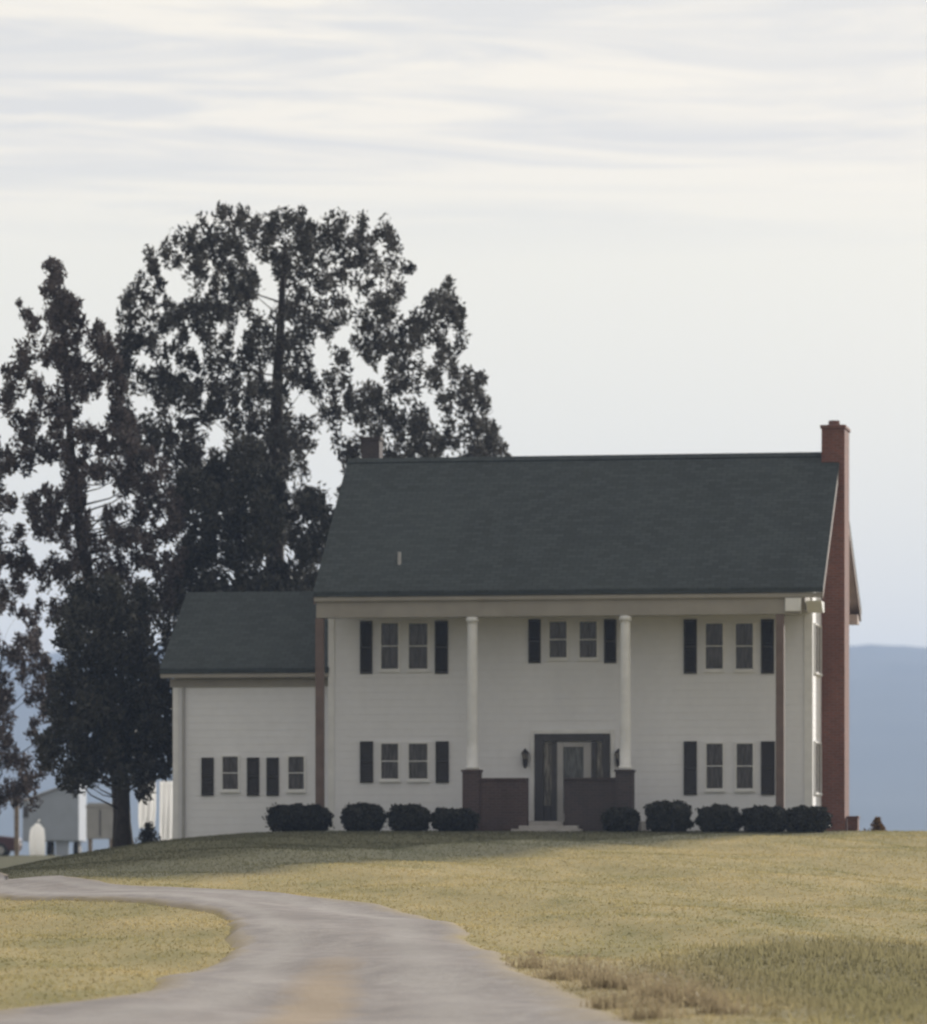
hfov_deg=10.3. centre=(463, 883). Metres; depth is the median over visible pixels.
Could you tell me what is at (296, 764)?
window
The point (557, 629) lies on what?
window
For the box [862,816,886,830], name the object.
dry plant
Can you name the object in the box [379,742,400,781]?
window
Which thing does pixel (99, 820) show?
metal cabinet
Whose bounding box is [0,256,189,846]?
slender conifer
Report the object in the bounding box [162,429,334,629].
bushy evergreen
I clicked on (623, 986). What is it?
dry weed
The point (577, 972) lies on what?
dry weed
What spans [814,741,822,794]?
window
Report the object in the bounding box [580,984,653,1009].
dry weed
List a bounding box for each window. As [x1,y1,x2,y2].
[220,755,240,792]
[286,755,305,792]
[379,622,400,671]
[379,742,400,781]
[406,621,429,671]
[406,742,429,781]
[547,620,568,660]
[577,620,598,660]
[703,621,724,671]
[704,742,724,791]
[733,621,754,671]
[734,742,754,791]
[814,623,822,675]
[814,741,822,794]
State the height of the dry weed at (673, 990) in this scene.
0.417 m
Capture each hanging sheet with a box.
[138,783,155,827]
[159,781,172,839]
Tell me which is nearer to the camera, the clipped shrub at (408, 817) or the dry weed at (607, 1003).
the dry weed at (607, 1003)
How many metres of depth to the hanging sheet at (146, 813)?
169.97 m
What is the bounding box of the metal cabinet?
[85,803,112,851]
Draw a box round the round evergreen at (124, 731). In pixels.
[32,570,175,846]
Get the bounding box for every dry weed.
[506,949,569,968]
[527,962,588,981]
[551,953,627,980]
[572,964,642,988]
[578,968,659,989]
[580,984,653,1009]
[614,995,702,1020]
[620,969,692,998]
[628,970,713,1004]
[662,978,730,1006]
[680,988,749,1014]
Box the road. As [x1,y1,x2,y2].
[0,872,641,1023]
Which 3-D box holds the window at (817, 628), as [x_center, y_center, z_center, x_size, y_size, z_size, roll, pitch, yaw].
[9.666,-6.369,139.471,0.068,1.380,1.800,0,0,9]
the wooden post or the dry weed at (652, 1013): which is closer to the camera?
the dry weed at (652, 1013)
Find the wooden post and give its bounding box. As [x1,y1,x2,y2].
[11,798,29,854]
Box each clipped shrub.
[262,802,333,831]
[339,801,387,830]
[386,803,430,830]
[426,807,480,830]
[599,806,640,831]
[643,799,694,831]
[693,803,742,831]
[739,804,789,832]
[782,804,832,832]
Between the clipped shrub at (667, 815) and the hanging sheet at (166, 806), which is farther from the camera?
the hanging sheet at (166, 806)
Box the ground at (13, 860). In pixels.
[0,831,926,1023]
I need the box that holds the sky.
[0,0,926,655]
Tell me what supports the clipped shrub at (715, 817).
on the ground at (13, 860)
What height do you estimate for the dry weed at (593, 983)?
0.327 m
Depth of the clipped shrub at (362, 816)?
137.09 m
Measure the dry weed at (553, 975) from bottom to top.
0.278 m
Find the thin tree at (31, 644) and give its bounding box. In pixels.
[0,599,56,813]
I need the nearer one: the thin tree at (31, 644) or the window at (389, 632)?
the window at (389, 632)
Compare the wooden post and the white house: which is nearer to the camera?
the white house
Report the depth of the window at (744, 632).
138.26 m
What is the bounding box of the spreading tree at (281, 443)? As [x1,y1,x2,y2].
[114,200,511,571]
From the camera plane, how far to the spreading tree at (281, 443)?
156.94 m
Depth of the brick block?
140.95 m
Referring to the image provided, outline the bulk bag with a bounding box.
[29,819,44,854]
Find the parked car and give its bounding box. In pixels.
[0,836,22,855]
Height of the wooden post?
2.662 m
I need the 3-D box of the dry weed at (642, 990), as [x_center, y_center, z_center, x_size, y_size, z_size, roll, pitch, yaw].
[2.248,1.172,59.642,0.867,0.360,0.958,0,0,0]
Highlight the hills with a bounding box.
[0,644,926,855]
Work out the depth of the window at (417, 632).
139.76 m
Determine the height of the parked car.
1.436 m
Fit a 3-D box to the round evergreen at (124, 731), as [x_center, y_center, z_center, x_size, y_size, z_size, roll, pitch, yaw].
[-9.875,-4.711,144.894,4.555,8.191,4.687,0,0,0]
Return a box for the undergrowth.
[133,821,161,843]
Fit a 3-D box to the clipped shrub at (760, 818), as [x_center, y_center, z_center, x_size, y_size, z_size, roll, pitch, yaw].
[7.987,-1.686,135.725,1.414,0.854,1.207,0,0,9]
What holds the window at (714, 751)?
in the white house
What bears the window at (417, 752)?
in the white house
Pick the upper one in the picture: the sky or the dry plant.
the sky
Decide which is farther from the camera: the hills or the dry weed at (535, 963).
the hills
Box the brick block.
[847,816,859,830]
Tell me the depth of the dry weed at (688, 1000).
57.52 m
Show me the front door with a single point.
(551, 762)
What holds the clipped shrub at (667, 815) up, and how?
on the ground at (13, 860)
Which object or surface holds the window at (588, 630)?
in the white house
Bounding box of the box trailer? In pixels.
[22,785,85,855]
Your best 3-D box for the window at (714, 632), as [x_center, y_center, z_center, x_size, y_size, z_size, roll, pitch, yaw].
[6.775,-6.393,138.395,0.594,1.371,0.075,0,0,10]
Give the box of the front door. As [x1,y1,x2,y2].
[531,729,614,820]
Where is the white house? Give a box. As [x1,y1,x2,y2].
[159,420,861,838]
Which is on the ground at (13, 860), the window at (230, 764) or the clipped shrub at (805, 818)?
the clipped shrub at (805, 818)
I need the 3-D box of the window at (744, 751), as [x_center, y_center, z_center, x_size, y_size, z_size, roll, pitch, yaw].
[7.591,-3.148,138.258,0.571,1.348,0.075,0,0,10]
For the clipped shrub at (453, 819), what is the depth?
136.60 m
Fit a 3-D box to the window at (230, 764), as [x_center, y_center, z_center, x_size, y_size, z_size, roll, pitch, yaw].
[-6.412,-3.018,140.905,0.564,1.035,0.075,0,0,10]
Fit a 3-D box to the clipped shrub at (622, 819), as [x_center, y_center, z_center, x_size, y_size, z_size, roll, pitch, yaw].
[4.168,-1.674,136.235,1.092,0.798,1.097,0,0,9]
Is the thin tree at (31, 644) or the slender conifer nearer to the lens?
the slender conifer
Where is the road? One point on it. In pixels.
(294, 959)

